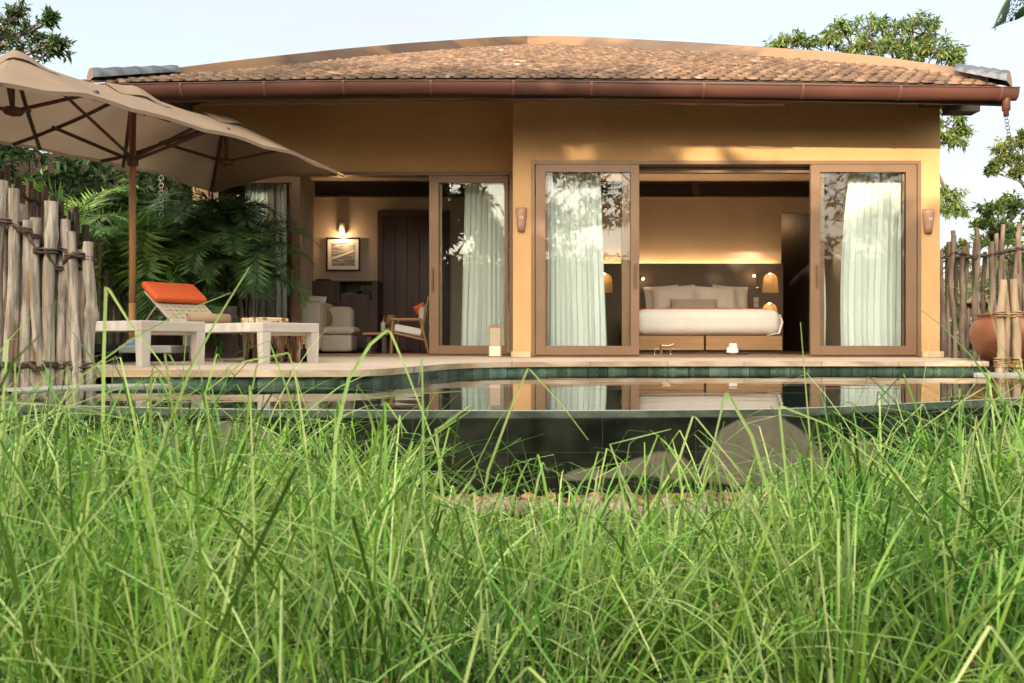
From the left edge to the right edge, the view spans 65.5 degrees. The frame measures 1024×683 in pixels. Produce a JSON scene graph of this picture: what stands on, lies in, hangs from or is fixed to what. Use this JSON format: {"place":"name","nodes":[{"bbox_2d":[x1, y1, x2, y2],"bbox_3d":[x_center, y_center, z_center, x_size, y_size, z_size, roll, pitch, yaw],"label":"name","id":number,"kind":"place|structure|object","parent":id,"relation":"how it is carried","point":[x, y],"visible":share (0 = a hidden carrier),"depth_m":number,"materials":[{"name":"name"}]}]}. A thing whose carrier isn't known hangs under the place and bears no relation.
{"place":"outdoors","nodes":[
{"label":"outdoors","id":0,"kind":"place"},
{"bbox_2d":[0,0,1023,340],"label":"sky","id":1,"kind":"structure","parent":0,"point":[107,33],"materials":[{"name":"white"}]},
{"bbox_2d":[0,268,1023,682],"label":"ground","id":2,"kind":"structure","parent":0,"point":[500,587],"depth_m":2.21,"materials":[{"name":"green plant"}]},
{"bbox_2d":[0,180,98,387],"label":"stake fence","id":3,"kind":"object","parent":2,"relation":"on","point":[37,272],"visible":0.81,"depth_m":5.47,"materials":[{"name":"brown wood"}]},
{"bbox_2d":[96,366,658,383],"bbox_3d":[0.840,0.472,7.944,8.920,0.435,4.512,0,0,0],"label":"deck base","id":4,"kind":"object","parent":2,"relation":"on","point":[108,380],"visible":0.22,"depth_m":5.71,"materials":[{"name":"stone"}]},
{"bbox_2d":[95,356,988,376],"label":"deck","id":5,"kind":"structure","parent":4,"relation":"on","point":[333,366],"depth_m":7.96,"materials":[{"name":"stone"}]},
{"bbox_2d":[95,320,204,366],"bbox_3d":[-3.760,-0.213,7.118,2.250,0.823,0.610,0,0,29],"label":"sun lounger","id":6,"kind":"object","parent":5,"relation":"on","point":[195,331],"visible":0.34,"depth_m":6.50,"materials":[{"name":"white wood"}]},
{"bbox_2d":[0,49,344,361],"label":"parasol","id":7,"kind":"object","parent":5,"relation":"on","point":[132,129],"visible":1,"depth_m":8.39,"materials":[{"name":"fabric"}]},
{"bbox_2d":[137,306,237,357],"bbox_3d":[-3.851,-0.110,9.470,1.206,0.620,0.060,0,0,0],"label":"planter","id":8,"kind":"object","parent":5,"relation":"on","point":[230,345],"visible":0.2,"depth_m":9.44,"materials":[{"name":"brown wood"}]},
{"bbox_2d":[137,281,245,358],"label":"palm","id":9,"kind":"object","parent":5,"relation":"on","point":[212,295],"visible":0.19,"depth_m":9.33,"materials":[{"name":"green plant"}]},
{"bbox_2d":[128,208,322,355],"bbox_3d":[-3.632,-0.729,9.817,2.458,1.872,1.515,0,0,0],"label":"palm","id":10,"kind":"object","parent":5,"relation":"on","point":[243,260],"visible":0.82,"depth_m":9.76,"materials":[{"name":"green plant"}]},
{"bbox_2d":[142,281,318,363],"bbox_3d":[-2.869,-0.213,7.863,2.250,0.823,0.610,0,0,38],"label":"sun lounger","id":11,"kind":"object","parent":5,"relation":"on","point":[162,296],"visible":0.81,"depth_m":7.50,"materials":[{"name":"white wood"}]},
{"bbox_2d":[187,313,230,323],"bbox_3d":[-3.028,-0.225,7.963,0.405,0.110,0.109,0,0,-32],"label":"rolled towel","id":12,"kind":"object","parent":11,"relation":"on","point":[206,318],"visible":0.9,"depth_m":7.92,"materials":[{"name":"beige fabric"}]},
{"bbox_2d":[180,200,312,356],"bbox_3d":[-3.452,-0.808,10.138,1.781,2.030,1.099,0,0,0],"label":"palm","id":13,"kind":"object","parent":5,"relation":"on","point":[260,289],"visible":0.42,"depth_m":10.21,"materials":[{"name":"green plant"}]},
{"bbox_2d":[240,317,287,360],"bbox_3d":[-2.552,-0.020,8.210,0.356,0.445,0.356,0,0,45],"label":"log table","id":14,"kind":"object","parent":5,"relation":"on","point":[249,340],"visible":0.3,"depth_m":8.12,"materials":[{"name":"brown wood"}]},
{"bbox_2d":[280,332,317,361],"bbox_3d":[-2.133,0.034,7.918,0.298,0.339,0.298,0,0,45],"label":"log table","id":15,"kind":"object","parent":5,"relation":"on","point":[295,347],"visible":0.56,"depth_m":7.80,"materials":[{"name":"brown wood"}]},
{"bbox_2d":[488,325,501,356],"bbox_3d":[-0.215,-0.005,10.100,0.166,0.409,0.166,0,0,0],"label":"floor lantern","id":16,"kind":"object","parent":5,"relation":"on","point":[494,340],"visible":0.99,"depth_m":10.03,"materials":[{"name":"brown wood"}]},
{"bbox_2d":[82,36,1019,356],"bbox_3d":[0.412,-2.489,13.565,10.641,5.418,9.579,0,0,0],"label":"villa","id":17,"kind":"object","parent":5,"relation":"on","point":[692,152],"visible":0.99,"depth_m":10.03,"materials":[{"name":"paint"}]},
{"bbox_2d":[159,174,163,245],"bbox_3d":[-4.404,-1.703,10.000,0.049,2.066,0.049,0,0,45],"label":"rain chain","id":18,"kind":"object","parent":17,"relation":"hanging from","point":[160,195],"visible":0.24,"depth_m":10.00,"materials":[{"name":"silver metal"}]},
{"bbox_2d":[209,176,300,353],"bbox_3d":[-3.480,-1.037,10.772,1.239,2.414,0.095,0,0,0],"label":"sliding door","id":19,"kind":"structure","parent":17,"relation":"in","point":[296,181],"depth_m":10.77,"materials":[{"name":"brown wood"}]},
{"bbox_2d":[220,183,291,322],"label":"inner sliding door","id":20,"kind":"structure","parent":17,"relation":"in","point":[290,184],"depth_m":10.82,"materials":[{"name":"brown wood"}]},
{"bbox_2d":[245,184,286,317],"bbox_3d":[-3.438,-1.025,11.112,0.573,2.350,0.149,0,0,0],"label":"curtain","id":21,"kind":"object","parent":17,"relation":"hanging from","point":[258,191],"visible":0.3,"depth_m":11.10,"materials":[{"name":"white fabric"}]},
{"bbox_2d":[301,178,314,322],"bbox_3d":[-3.099,-1.175,11.901,0.141,2.650,1.622,0,0,-7],"label":"drape","id":22,"kind":"object","parent":17,"relation":"hanging from","point":[307,203],"visible":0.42,"depth_m":12.03,"materials":[{"name":"grey fabric"}]},
{"bbox_2d":[303,301,359,351],"bbox_3d":[-2.726,-0.217,11.872,0.877,0.735,0.855,0,0,0],"label":"armchair","id":23,"kind":"object","parent":17,"relation":"on","point":[341,332],"visible":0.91,"depth_m":11.50,"materials":[{"name":"beige fabric"}]},
{"bbox_2d":[309,295,326,302],"bbox_3d":[-3.046,-0.536,12.100,0.424,0.344,0.141,6,-8,0],"label":"cushion","id":24,"kind":"object","parent":23,"relation":"on","point":[320,298],"visible":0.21,"depth_m":12.07,"materials":[{"name":"fabric"}]},
{"bbox_2d":[327,309,331,326],"bbox_3d":[-2.791,-0.334,11.850,0.239,0.327,0.164,0,0,0],"label":"cushion","id":25,"kind":"object","parent":23,"relation":"on","point":[329,318],"visible":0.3,"depth_m":11.81,"materials":[{"name":"brown fabric"}]},
{"bbox_2d":[339,222,344,234],"bbox_3d":[-2.781,-1.846,13.020,0.096,0.210,0.096,0,0,0],"label":"wall sconce","id":26,"kind":"object","parent":17,"relation":"attached to","point":[341,228],"depth_m":12.98,"materials":[{"name":"beige glass"}]},
{"bbox_2d":[326,237,359,270],"bbox_3d":[-2.770,-1.432,13.068,0.557,0.550,0.035,0,0,0],"label":"wall picture","id":27,"kind":"object","parent":17,"relation":"attached to","point":[342,253],"depth_m":13.06,"materials":[{"name":"white paper"}]},
{"bbox_2d":[312,281,382,351],"bbox_3d":[-2.661,-0.395,12.809,1.098,1.127,0.542,0,0,0],"label":"cabinet","id":28,"kind":"object","parent":17,"relation":"on","point":[368,314],"visible":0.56,"depth_m":12.55,"materials":[{"name":"brown wood"}]},
{"bbox_2d":[316,279,331,280],"bbox_3d":[-3.021,-0.979,12.800,0.220,0.040,0.200,0,0,0],"label":"box","id":29,"kind":"object","parent":28,"relation":"on","point":[323,280],"visible":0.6,"depth_m":12.70,"materials":[{"name":"black metal"}]},
{"bbox_2d":[363,332,389,352],"bbox_3d":[-1.944,0.019,11.575,0.372,0.299,0.450,0,0,0],"label":"coffee table","id":30,"kind":"object","parent":17,"relation":"on","point":[371,336],"visible":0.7,"depth_m":11.40,"materials":[{"name":"brown wood"}]},
{"bbox_2d":[381,319,385,331],"bbox_3d":[-1.857,-0.252,11.470,0.072,0.241,0.072,0,0,0],"label":"bottle","id":31,"kind":"object","parent":30,"relation":"on","point":[383,325],"visible":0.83,"depth_m":11.44,"materials":[{"name":"beige"}]},
{"bbox_2d":[385,315,396,352],"bbox_3d":[-1.813,-0.115,11.950,0.200,0.568,0.197,0,0,0],"label":"clay pot","id":32,"kind":"object","parent":17,"relation":"on","point":[388,319],"visible":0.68,"depth_m":11.88,"materials":[{"name":"brown"}]},
{"bbox_2d":[389,296,428,352],"bbox_3d":[-1.453,-0.237,11.600,0.583,0.816,0.602,0,0,0],"label":"lounge chair","id":33,"kind":"object","parent":17,"relation":"on","point":[397,329],"visible":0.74,"depth_m":11.32,"materials":[{"name":"brown wood"}]},
{"bbox_2d":[413,302,424,314],"bbox_3d":[-1.335,-0.482,11.580,0.171,0.132,0.096,-29,18,-18],"label":"cushion","id":34,"kind":"object","parent":33,"relation":"on","point":[417,307],"visible":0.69,"depth_m":11.54,"materials":[{"name":"orange fabric"}]},
{"bbox_2d":[419,304,428,322],"bbox_3d":[-1.280,-0.383,11.600,0.105,0.303,0.343,0,11,10],"label":"cushion","id":35,"kind":"object","parent":33,"relation":"on","point":[421,311],"visible":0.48,"depth_m":11.45,"materials":[{"name":"white fabric"}]},
{"bbox_2d":[378,211,449,351],"bbox_3d":[-1.613,-0.986,13.050,1.175,2.313,0.080,0,0,0],"label":"interior door","id":36,"kind":"structure","parent":17,"relation":"in","point":[412,227],"depth_m":13.05,"materials":[{"name":"brown wood"}]},
{"bbox_2d":[429,176,507,353],"bbox_3d":[-0.587,-1.037,10.772,1.068,2.414,0.095,0,0,0],"label":"sliding door","id":37,"kind":"structure","parent":17,"relation":"in","point":[434,348],"depth_m":10.77,"materials":[{"name":"brown wood"}]},
{"bbox_2d":[439,183,503,345],"bbox_3d":[-0.566,-1.037,10.850,1.026,2.414,0.050,0,0,0],"label":"inner sliding door","id":38,"kind":"structure","parent":17,"relation":"in","point":[440,184],"depth_m":10.82,"materials":[{"name":"brown wood"}]},
{"bbox_2d":[461,184,508,351],"bbox_3d":[-0.371,-1.025,11.124,0.681,2.350,0.108,0,0,0],"label":"curtain","id":39,"kind":"object","parent":17,"relation":"hanging from","point":[483,284],"visible":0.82,"depth_m":11.11,"materials":[{"name":"white fabric"}]},
{"bbox_2d":[515,207,526,231],"bbox_3d":[0.117,-1.527,9.963,0.147,0.293,0.073,0,0,0],"label":"wall lamp","id":40,"kind":"object","parent":17,"relation":"attached to","point":[521,214],"visible":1,"depth_m":9.95,"materials":[{"name":"ceramic"}]},
{"bbox_2d":[548,174,606,345],"bbox_3d":[0.846,-1.075,10.318,0.780,2.450,0.091,0,0,0],"label":"curtain","id":41,"kind":"object","parent":17,"relation":"hanging from","point":[576,304],"visible":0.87,"depth_m":10.31,"materials":[{"name":"white fabric"}]},
{"bbox_2d":[535,164,638,354],"bbox_3d":[0.947,-1.026,9.992,1.302,2.393,0.095,0,0,0],"label":"sliding door","id":42,"kind":"structure","parent":17,"relation":"in","point":[541,170],"depth_m":9.99,"materials":[{"name":"brown wood"}]},
{"bbox_2d":[546,173,629,345],"bbox_3d":[0.925,-1.026,10.070,1.182,2.393,0.050,0,0,0],"label":"inner sliding door","id":43,"kind":"structure","parent":17,"relation":"in","point":[625,177],"depth_m":10.05,"materials":[{"name":"brown glass"}]},
{"bbox_2d":[654,344,673,353],"bbox_3d":[1.994,0.098,10.448,0.276,0.144,0.049,0,0,6],"label":"bath tap","id":44,"kind":"object","parent":17,"relation":"on","point":[661,345],"visible":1,"depth_m":10.44,"materials":[{"name":"gold metal"}]},
{"bbox_2d":[604,263,782,353],"bbox_3d":[2.720,-0.547,12.045,3.340,1.434,2.090,0,0,0],"label":"bed","id":45,"kind":"object","parent":17,"relation":"on","point":[756,327],"visible":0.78,"depth_m":11.09,"materials":[{"name":"fabric"}]},
{"bbox_2d":[643,285,677,308],"bbox_3d":[2.397,-0.692,12.720,0.568,0.415,0.177,-4,-14,0],"label":"pillow","id":46,"kind":"object","parent":45,"relation":"on","point":[648,293],"visible":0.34,"depth_m":12.68,"materials":[{"name":"fabric"}]},
{"bbox_2d":[651,285,694,308],"bbox_3d":[2.551,-0.674,12.520,0.696,0.423,0.214,-3,-14,0],"label":"pillow","id":47,"kind":"object","parent":45,"relation":"on","point":[662,296],"visible":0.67,"depth_m":12.44,"materials":[{"name":"fabric"}]},
{"bbox_2d":[670,299,717,308],"bbox_3d":[2.813,-0.558,12.300,0.742,0.205,0.149,0,-14,0],"label":"bolster","id":48,"kind":"object","parent":45,"relation":"on","point":[693,303],"visible":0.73,"depth_m":12.24,"materials":[{"name":"grey fabric"}]},
{"bbox_2d":[694,286,736,308],"bbox_3d":[3.190,-0.667,12.500,0.681,0.408,0.211,2,-14,0],"label":"pillow","id":49,"kind":"object","parent":45,"relation":"on","point":[725,297],"visible":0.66,"depth_m":12.42,"materials":[{"name":"fabric"}]},
{"bbox_2d":[713,285,747,308],"bbox_3d":[3.486,-0.692,12.720,0.575,0.415,0.170,4,-14,0],"label":"pillow","id":50,"kind":"object","parent":45,"relation":"on","point":[741,297],"visible":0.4,"depth_m":12.66,"materials":[{"name":"fabric"}]},
{"bbox_2d":[753,273,758,289],"bbox_3d":[3.935,-0.970,12.833,0.069,0.274,0.171,0,0,28],"label":"reading lamp","id":51,"kind":"object","parent":45,"relation":"attached to","point":[756,287],"visible":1,"depth_m":12.85,"materials":[{"name":"gold metal"}]},
{"bbox_2d":[724,353,748,354],"bbox_3d":[2.936,0.162,10.420,0.320,0.014,0.320,0,0,0],"label":"tray","id":52,"kind":"object","parent":17,"relation":"on","point":[737,353],"visible":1,"depth_m":10.32,"materials":[{"name":"brown wood"}]},
{"bbox_2d":[726,343,738,353],"bbox_3d":[2.885,0.092,10.420,0.154,0.135,0.080,0,0,0],"label":"napkin","id":53,"kind":"object","parent":52,"relation":"on","point":[732,348],"visible":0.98,"depth_m":10.40,"materials":[{"name":"white fabric"}]},
{"bbox_2d":[824,269,825,345],"bbox_3d":[4.118,-0.825,10.668,0.163,1.950,0.106,0,0,16],"label":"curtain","id":54,"kind":"object","parent":17,"relation":"hanging from","point":[824,309],"visible":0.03,"depth_m":10.65,"materials":[{"name":"white fabric"}]},
{"bbox_2d":[820,173,903,345],"bbox_3d":[4.445,-1.026,10.070,1.209,2.393,0.050,0,0,0],"label":"inner sliding door","id":55,"kind":"structure","parent":17,"relation":"in","point":[821,174],"depth_m":10.05,"materials":[{"name":"brown glass"}]},
{"bbox_2d":[809,164,916,354],"bbox_3d":[4.412,-1.026,9.992,1.329,2.393,0.095,0,0,0],"label":"sliding door","id":56,"kind":"structure","parent":17,"relation":"in","point":[909,170],"depth_m":9.99,"materials":[{"name":"brown wood"}]},
{"bbox_2d":[840,174,900,345],"bbox_3d":[4.741,-1.075,10.312,0.966,2.450,0.108,0,0,0],"label":"curtain","id":57,"kind":"object","parent":17,"relation":"hanging from","point":[870,311],"visible":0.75,"depth_m":10.31,"materials":[{"name":"white fabric"}]},
{"bbox_2d":[922,209,934,232],"bbox_3d":[5.221,-1.508,9.962,0.152,0.299,0.076,0,0,0],"label":"wall lamp","id":58,"kind":"object","parent":17,"relation":"attached to","point":[928,217],"visible":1,"depth_m":9.95,"materials":[{"name":"ceramic"}]},
{"bbox_2d":[1004,116,1018,169],"bbox_3d":[5.553,-2.228,8.860,0.167,0.650,0.054,0,0,0],"label":"rain chain","id":59,"kind":"object","parent":17,"relation":"hanging from","point":[1010,143],"visible":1,"depth_m":8.86,"materials":[{"name":"grey metal"}]},
{"bbox_2d":[426,499,471,523],"bbox_3d":[-0.246,0.675,3.108,0.161,0.115,0.178,0,0,-37],"label":"edging rock","id":60,"kind":"object","parent":2,"relation":"on","point":[451,503],"visible":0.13,"depth_m":3.10,"materials":[{"name":"beige stone"}]},
{"bbox_2d":[468,496,531,520],"bbox_3d":[-0.043,0.663,3.128,0.252,0.128,0.188,0,0,23],"label":"edging rock","id":61,"kind":"object","parent":2,"relation":"on","point":[505,502],"visible":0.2,"depth_m":3.07,"materials":[{"name":"beige stone"}]},
{"bbox_2d":[0,366,1023,499],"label":"swimming pool","id":62,"kind":"structure","parent":2,"relation":"on","point":[562,438],"depth_m":3.56,"materials":[{"name":"green tile"}]},
{"bbox_2d":[5,369,1023,409],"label":"water","id":63,"kind":"structure","parent":62,"relation":"in","point":[647,390],"depth_m":4.94,"materials":[{"name":"green liquid"}]},
{"bbox_2d":[529,499,567,522],"bbox_3d":[0.150,0.679,3.111,0.181,0.117,0.151,0,0,2],"label":"edging rock","id":64,"kind":"object","parent":2,"relation":"on","point":[564,504],"visible":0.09,"depth_m":3.07,"materials":[{"name":"beige stone"}]},
{"bbox_2d":[569,495,608,522],"bbox_3d":[0.294,0.669,3.112,0.156,0.110,0.140,0,0,-9],"label":"edging rock","id":65,"kind":"object","parent":2,"relation":"on","point":[598,498],"visible":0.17,"depth_m":3.09,"materials":[{"name":"beige stone"}]},
{"bbox_2d":[604,492,647,524],"bbox_3d":[0.452,0.666,3.128,0.195,0.139,0.156,0,0,-23],"label":"edging rock","id":66,"kind":"object","parent":2,"relation":"on","point":[627,506],"visible":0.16,"depth_m":3.10,"materials":[{"name":"beige stone"}]},
{"bbox_2d":[653,497,676,523],"bbox_3d":[0.598,0.667,3.113,0.129,0.103,0.141,0,0,-34],"label":"edging rock","id":67,"kind":"object","parent":2,"relation":"on","point":[662,499],"visible":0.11,"depth_m":3.10,"materials":[{"name":"beige stone"}]},
{"bbox_2d":[358,468,1017,516],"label":"pebbles","id":68,"kind":"object","parent":2,"relation":"on","point":[524,497],"visible":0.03,"depth_m":3.37,"materials":[{"name":"brown gravel"}]},
{"bbox_2d":[684,497,732,519],"bbox_3d":[0.769,0.672,3.116,0.271,0.121,0.174,0,0,-6],"label":"edging rock","id":69,"kind":"object","parent":2,"relation":"on","point":[704,505],"visible":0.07,"depth_m":3.10,"materials":[{"name":"beige stone"}]},
{"bbox_2d":[734,493,767,520],"bbox_3d":[0.956,0.664,3.157,0.171,0.117,0.166,0,0,-33],"label":"edging rock","id":70,"kind":"object","parent":2,"relation":"on","point":[757,501],"visible":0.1,"depth_m":3.14,"materials":[{"name":"beige stone"}]},
{"bbox_2d":[944,246,1023,351],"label":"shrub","id":71,"kind":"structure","parent":2,"relation":"on","point":[969,305],"depth_m":21.43,"materials":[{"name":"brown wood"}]},
{"bbox_2d":[991,0,1023,29],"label":"overhanging tree","id":72,"kind":"object","parent":2,"relation":"on","point":[1005,10],"visible":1,"depth_m":2.96,"materials":[{"name":"green plant"}]},
{"bbox_2d":[993,274,1023,371],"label":"stake fence","id":73,"kind":"object","parent":2,"relation":"on","point":[1008,326],"visible":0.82,"depth_m":8.13,"materials":[{"name":"brown wood"}]},
{"bbox_2d":[944,270,986,327],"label":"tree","id":74,"kind":"object","parent":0,"point":[958,310],"visible":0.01,"depth_m":29.60,"materials":[{"name":"green plant"}]},
{"bbox_2d":[950,310,985,332],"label":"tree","id":75,"kind":"object","parent":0,"point":[957,322],"visible":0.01,"depth_m":27.56,"materials":[{"name":"green plant"}]},
{"bbox_2d":[951,351,1023,369],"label":"garden soil","id":76,"kind":"structure","parent":0,"point":[990,366],"depth_m":13.94,"materials":[{"name":"brown soil"}]},
{"bbox_2d":[0,0,76,63],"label":"tree","id":77,"kind":"object","parent":76,"relation":"on","point":[53,45],"visible":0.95,"depth_m":11.47,"materials":[{"name":"green plant"}]},
{"bbox_2d":[0,144,76,213],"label":"shrub","id":78,"kind":"object","parent":76,"relation":"on","point":[14,153],"visible":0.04,"depth_m":10.99,"materials":[{"name":"green plant"}]},
{"bbox_2d":[10,157,126,217],"bbox_3d":[-6.817,-1.308,11.955,2.364,3.256,2.179,0,0,0],"label":"shrub","id":79,"kind":"object","parent":76,"relation":"on","point":[100,168],"visible":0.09,"depth_m":11.68,"materials":[{"name":"green plant"}]},
{"bbox_2d":[0,165,136,363],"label":"stake fence","id":80,"kind":"object","parent":76,"relation":"on","point":[35,199],"visible":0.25,"depth_m":8.81,"materials":[{"name":"brown wood"}]},
{"bbox_2d":[11,175,144,265],"bbox_3d":[-5.951,-0.997,10.727,2.676,2.545,2.436,0,0,0],"label":"palm","id":81,"kind":"object","parent":76,"relation":"on","point":[94,203],"visible":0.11,"depth_m":10.84,"materials":[{"name":"green plant"}]},
{"bbox_2d":[2,153,192,275],"bbox_3d":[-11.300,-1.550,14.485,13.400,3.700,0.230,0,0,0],"label":"tree","id":82,"kind":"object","parent":76,"relation":"on","point":[51,156],"depth_m":14.37,"materials":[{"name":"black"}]},
{"bbox_2d":[80,236,116,363],"bbox_3d":[-4.636,-0.451,8.890,0.368,1.461,0.398,0,0,0],"label":"orchid","id":83,"kind":"object","parent":76,"relation":"on","point":[99,276],"visible":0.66,"depth_m":8.89,"materials":[{"name":"green plant"}]},
{"bbox_2d":[33,158,187,318],"bbox_3d":[-6.000,-1.226,11.946,2.406,3.418,2.012,0,0,0],"label":"shrub","id":84,"kind":"object","parent":76,"relation":"on","point":[68,183],"visible":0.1,"depth_m":11.61,"materials":[{"name":"green plant"}]},
{"bbox_2d":[78,205,193,318],"bbox_3d":[-4.969,-0.675,9.638,2.281,1.899,1.986,0,0,0],"label":"palm","id":85,"kind":"object","parent":76,"relation":"on","point":[114,271],"visible":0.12,"depth_m":9.44,"materials":[{"name":"green plant"}]},
{"bbox_2d":[89,170,192,283],"bbox_3d":[-5.094,-1.297,11.964,2.471,3.195,1.687,0,0,0],"label":"shrub","id":86,"kind":"object","parent":76,"relation":"on","point":[141,198],"visible":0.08,"depth_m":11.79,"materials":[{"name":"green plant"}]},
{"bbox_2d":[79,201,234,320],"bbox_3d":[-4.479,-0.727,9.923,2.199,2.004,2.067,0,0,42],"label":"palm","id":87,"kind":"object","parent":76,"relation":"on","point":[151,256],"visible":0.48,"depth_m":9.30,"materials":[{"name":"green plant"}]},
{"bbox_2d":[94,220,288,290],"bbox_3d":[-4.329,-0.682,10.707,2.392,1.913,2.984,0,0,0],"label":"palm","id":88,"kind":"object","parent":76,"relation":"on","point":[145,227],"visible":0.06,"depth_m":9.88,"materials":[{"name":"green plant"}]},
{"bbox_2d":[127,185,288,305],"bbox_3d":[-3.928,-0.889,10.088,2.036,2.186,1.769,0,0,0],"label":"palm","id":89,"kind":"object","parent":76,"relation":"on","point":[239,224],"visible":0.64,"depth_m":9.92,"materials":[{"name":"green plant"}]},
{"bbox_2d":[762,8,979,220],"bbox_3d":[8.059,-3.512,17.970,4.783,8.056,1.682,0,0,-11],"label":"tree","id":90,"kind":"object","parent":76,"relation":"on","point":[921,47],"visible":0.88,"depth_m":17.89,"materials":[{"name":"green plant"}]},
{"bbox_2d":[941,237,981,351],"bbox_3d":[8.189,-0.780,14.499,1.392,2.246,0.882,0,0,0],"label":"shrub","id":91,"kind":"object","parent":76,"relation":"on","point":[961,241],"visible":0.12,"depth_m":14.46,"materials":[{"name":"green plant"}]},
{"bbox_2d":[940,223,1023,360],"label":"stake fence","id":92,"kind":"object","parent":76,"relation":"on","point":[951,258],"visible":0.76,"depth_m":10.35,"materials":[{"name":"brown wood"}]},
{"bbox_2d":[968,188,1023,301],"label":"tree","id":93,"kind":"object","parent":76,"relation":"on","point":[990,222],"visible":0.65,"depth_m":12.91,"materials":[{"name":"green plant"}]},
{"bbox_2d":[969,312,1023,365],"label":"urn","id":94,"kind":"object","parent":76,"relation":"on","point":[982,336],"visible":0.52,"depth_m":8.94,"materials":[{"name":"ceramic"}]},
{"bbox_2d":[982,127,1023,187],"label":"tree","id":95,"kind":"object","parent":76,"relation":"on","point":[995,165],"visible":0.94,"depth_m":10.56,"materials":[{"name":"green plant"}]},
{"bbox_2d":[959,257,1023,299],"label":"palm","id":96,"kind":"object","parent":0,"point":[987,285],"visible":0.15,"depth_m":12.49,"materials":[{"name":"green plant"}]},
{"bbox_2d":[981,232,1023,280],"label":"banana plant","id":97,"kind":"object","parent":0,"point":[1006,235],"visible":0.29,"depth_m":11.90,"materials":[{"name":"green plant"}]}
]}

